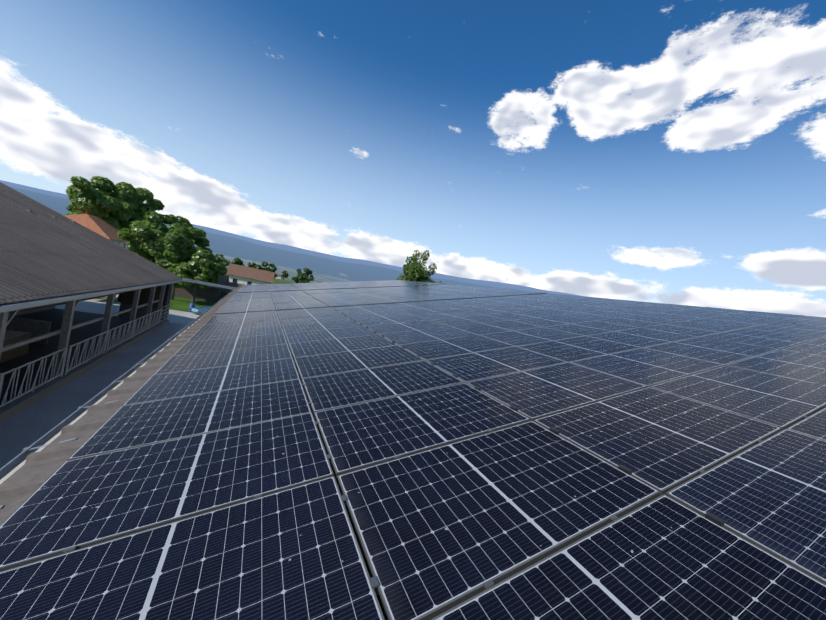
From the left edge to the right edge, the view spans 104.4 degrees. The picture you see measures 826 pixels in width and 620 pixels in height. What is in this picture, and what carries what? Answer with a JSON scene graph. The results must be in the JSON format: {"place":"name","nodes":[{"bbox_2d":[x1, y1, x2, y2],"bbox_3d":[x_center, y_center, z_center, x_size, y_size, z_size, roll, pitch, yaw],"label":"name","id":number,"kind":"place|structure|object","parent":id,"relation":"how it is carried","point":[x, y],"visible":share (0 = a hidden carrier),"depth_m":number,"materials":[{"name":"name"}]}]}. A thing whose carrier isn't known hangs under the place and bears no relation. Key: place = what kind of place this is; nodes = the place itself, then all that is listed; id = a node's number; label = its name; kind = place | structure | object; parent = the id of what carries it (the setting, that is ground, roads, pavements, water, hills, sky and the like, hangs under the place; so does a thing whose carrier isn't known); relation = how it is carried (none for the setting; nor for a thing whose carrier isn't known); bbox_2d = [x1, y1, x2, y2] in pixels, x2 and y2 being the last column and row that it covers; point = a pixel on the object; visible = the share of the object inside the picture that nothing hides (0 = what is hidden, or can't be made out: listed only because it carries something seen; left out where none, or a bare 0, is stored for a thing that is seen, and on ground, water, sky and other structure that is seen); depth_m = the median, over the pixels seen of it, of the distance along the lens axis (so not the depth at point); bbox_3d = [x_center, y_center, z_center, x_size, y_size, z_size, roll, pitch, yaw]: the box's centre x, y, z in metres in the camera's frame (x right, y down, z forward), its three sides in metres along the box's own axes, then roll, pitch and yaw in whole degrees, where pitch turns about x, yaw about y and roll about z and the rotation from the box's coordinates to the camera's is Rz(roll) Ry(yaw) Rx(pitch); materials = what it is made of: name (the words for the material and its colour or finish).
{"place":"outdoors","nodes":[
{"label":"outdoors","id":0,"kind":"place"},
{"bbox_2d":[0,309,168,403],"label":"building interior","id":1,"kind":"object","parent":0,"point":[55,318],"depth_m":15.92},
{"bbox_2d":[0,182,181,423],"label":"cattle barn","id":2,"kind":"structure","parent":0,"point":[50,258],"depth_m":14.04,"materials":[{"name":"grey metal"}]},
{"bbox_2d":[0,304,169,406],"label":"feed fence","id":3,"kind":"object","parent":2,"relation":"on","point":[133,334],"visible":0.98,"depth_m":12.12,"materials":[{"name":"grey metal"}]},
{"bbox_2d":[182,278,235,289],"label":"beam","id":4,"kind":"structure","parent":2,"relation":"attached to","point":[206,283],"depth_m":25.80,"materials":[{"name":"grey metal"}]},
{"bbox_2d":[0,323,186,468],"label":"alley pavement","id":5,"kind":"structure","parent":0,"point":[28,426],"depth_m":10.77,"materials":[{"name":"concrete"}]},
{"bbox_2d":[96,294,118,301],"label":"gravel yard pavement","id":6,"kind":"structure","parent":0,"point":[115,299],"depth_m":29.55,"materials":[{"name":"grey gravel"}]},
{"bbox_2d":[55,299,200,324],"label":"yard pavement","id":7,"kind":"structure","parent":0,"point":[97,306],"depth_m":26.45,"materials":[{"name":"concrete"}]},
{"bbox_2d":[174,273,228,302],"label":"building","id":8,"kind":"structure","parent":0,"point":[211,294],"depth_m":41.63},
{"bbox_2d":[219,281,243,300],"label":"shed annex","id":9,"kind":"object","parent":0,"point":[224,292],"visible":0.16,"depth_m":45.18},
{"bbox_2d":[0,180,586,314],"bbox_3d":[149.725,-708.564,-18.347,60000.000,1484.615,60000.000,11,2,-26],"label":"terrain","id":10,"kind":"structure","parent":0,"point":[323,267],"depth_m":5417.87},
{"bbox_2d":[66,204,73,214],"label":"tree","id":11,"kind":"object","parent":10,"relation":"on","point":[70,207],"depth_m":90.10,"materials":[{"name":"green plant"}]},
{"bbox_2d":[64,212,127,248],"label":"farm house","id":12,"kind":"structure","parent":10,"relation":"on","point":[98,225],"depth_m":59.62,"materials":[{"name":"orange tile"}]},
{"bbox_2d":[66,176,164,229],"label":"tree","id":13,"kind":"object","parent":10,"relation":"on","point":[120,205],"visible":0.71,"depth_m":67.62,"materials":[{"name":"green plant"}]},
{"bbox_2d":[116,211,205,269],"bbox_3d":[-31.102,-7.119,39.542,7.851,10.177,7.749,11,2,-26],"label":"tree cluster","id":14,"kind":"object","parent":10,"relation":"on","point":[153,220],"visible":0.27,"depth_m":37.22,"materials":[{"name":"green plant"}]},
{"bbox_2d":[131,223,212,299],"bbox_3d":[-27.641,-5.635,37.346,6.668,8.800,7.826,12,2,-3],"label":"tree cluster","id":15,"kind":"object","parent":10,"relation":"on","point":[169,251],"visible":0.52,"depth_m":35.15,"materials":[{"name":"green plant"}]},
{"bbox_2d":[188,302,195,311],"bbox_3d":[-22.073,-0.284,31.993,0.497,0.930,0.510,11,2,-26],"label":"blue barrel","id":16,"kind":"object","parent":10,"relation":"on","point":[191,305],"visible":0.77,"depth_m":31.79,"materials":[{"name":"blue plastic"}]},
{"bbox_2d":[174,246,226,302],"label":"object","id":17,"kind":"object","parent":10,"relation":"on","point":[203,265],"visible":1,"depth_m":34.94,"materials":[{"name":"green plant"}]},
{"bbox_2d":[191,306,211,314],"bbox_3d":[-21.202,0.049,32.505,0.550,0.610,3.669,12,2,-9],"label":"water trough","id":18,"kind":"object","parent":10,"relation":"on","point":[196,311],"visible":0.54,"depth_m":31.21,"materials":[{"name":"blue"}]},
{"bbox_2d":[215,254,224,262],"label":"tree","id":19,"kind":"object","parent":10,"relation":"on","point":[222,258],"depth_m":280.61,"materials":[{"name":"green plant"}]},
{"bbox_2d":[224,259,229,265],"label":"tree","id":20,"kind":"object","parent":10,"relation":"on","point":[226,262],"depth_m":549.10,"materials":[{"name":"green plant"}]},
{"bbox_2d":[230,258,244,265],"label":"tree","id":21,"kind":"object","parent":10,"relation":"on","point":[237,261],"depth_m":226.01,"materials":[{"name":"green plant"}]},
{"bbox_2d":[226,263,274,284],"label":"house","id":22,"kind":"structure","parent":10,"relation":"on","point":[240,274],"depth_m":75.43,"materials":[{"name":"brown tile"}]},
{"bbox_2d":[248,262,256,267],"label":"tree","id":23,"kind":"object","parent":10,"relation":"on","point":[251,265],"depth_m":372.04,"materials":[{"name":"green plant"}]},
{"bbox_2d":[255,261,276,278],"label":"tree","id":24,"kind":"object","parent":10,"relation":"on","point":[271,267],"visible":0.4,"depth_m":108.68,"materials":[{"name":"green plant"}]},
{"bbox_2d":[281,270,288,279],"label":"tree","id":25,"kind":"object","parent":10,"relation":"on","point":[285,274],"depth_m":480.03,"materials":[{"name":"green plant"}]},
{"bbox_2d":[291,268,313,282],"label":"tree","id":26,"kind":"object","parent":10,"relation":"on","point":[301,277],"visible":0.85,"depth_m":116.54,"materials":[{"name":"green plant"}]},
{"bbox_2d":[395,249,442,283],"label":"birch tree","id":27,"kind":"object","parent":10,"relation":"on","point":[414,269],"visible":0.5,"depth_m":58.66,"materials":[{"name":"green plant"}]},
{"bbox_2d":[0,0,825,316],"label":"sky","id":28,"kind":"structure","parent":0,"point":[655,151],"materials":[{"name":"blue"}]},
{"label":"building walls","id":29,"kind":"object","parent":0,"visible":0},
{"bbox_2d":[0,286,665,619],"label":"roof","id":30,"kind":"structure","parent":29,"relation":"on","point":[22,482],"depth_m":2.94,"materials":[{"name":"beige"}]},
{"bbox_2d":[0,287,237,508],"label":"gutter","id":31,"kind":"object","parent":30,"relation":"attached to","point":[11,465],"visible":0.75,"depth_m":3.44,"materials":[{"name":"grey metal"}]},
{"bbox_2d":[0,280,825,619],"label":"solar panels","id":32,"kind":"object","parent":30,"relation":"on","point":[454,506],"visible":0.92,"depth_m":2.19,"materials":[{"name":"blue glass"}]},
{"bbox_2d":[63,282,822,602],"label":"panel clamps","id":33,"kind":"object","parent":30,"relation":"on","point":[375,584],"visible":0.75,"depth_m":2.66,"materials":[{"name":"grey metal"}]}
]}

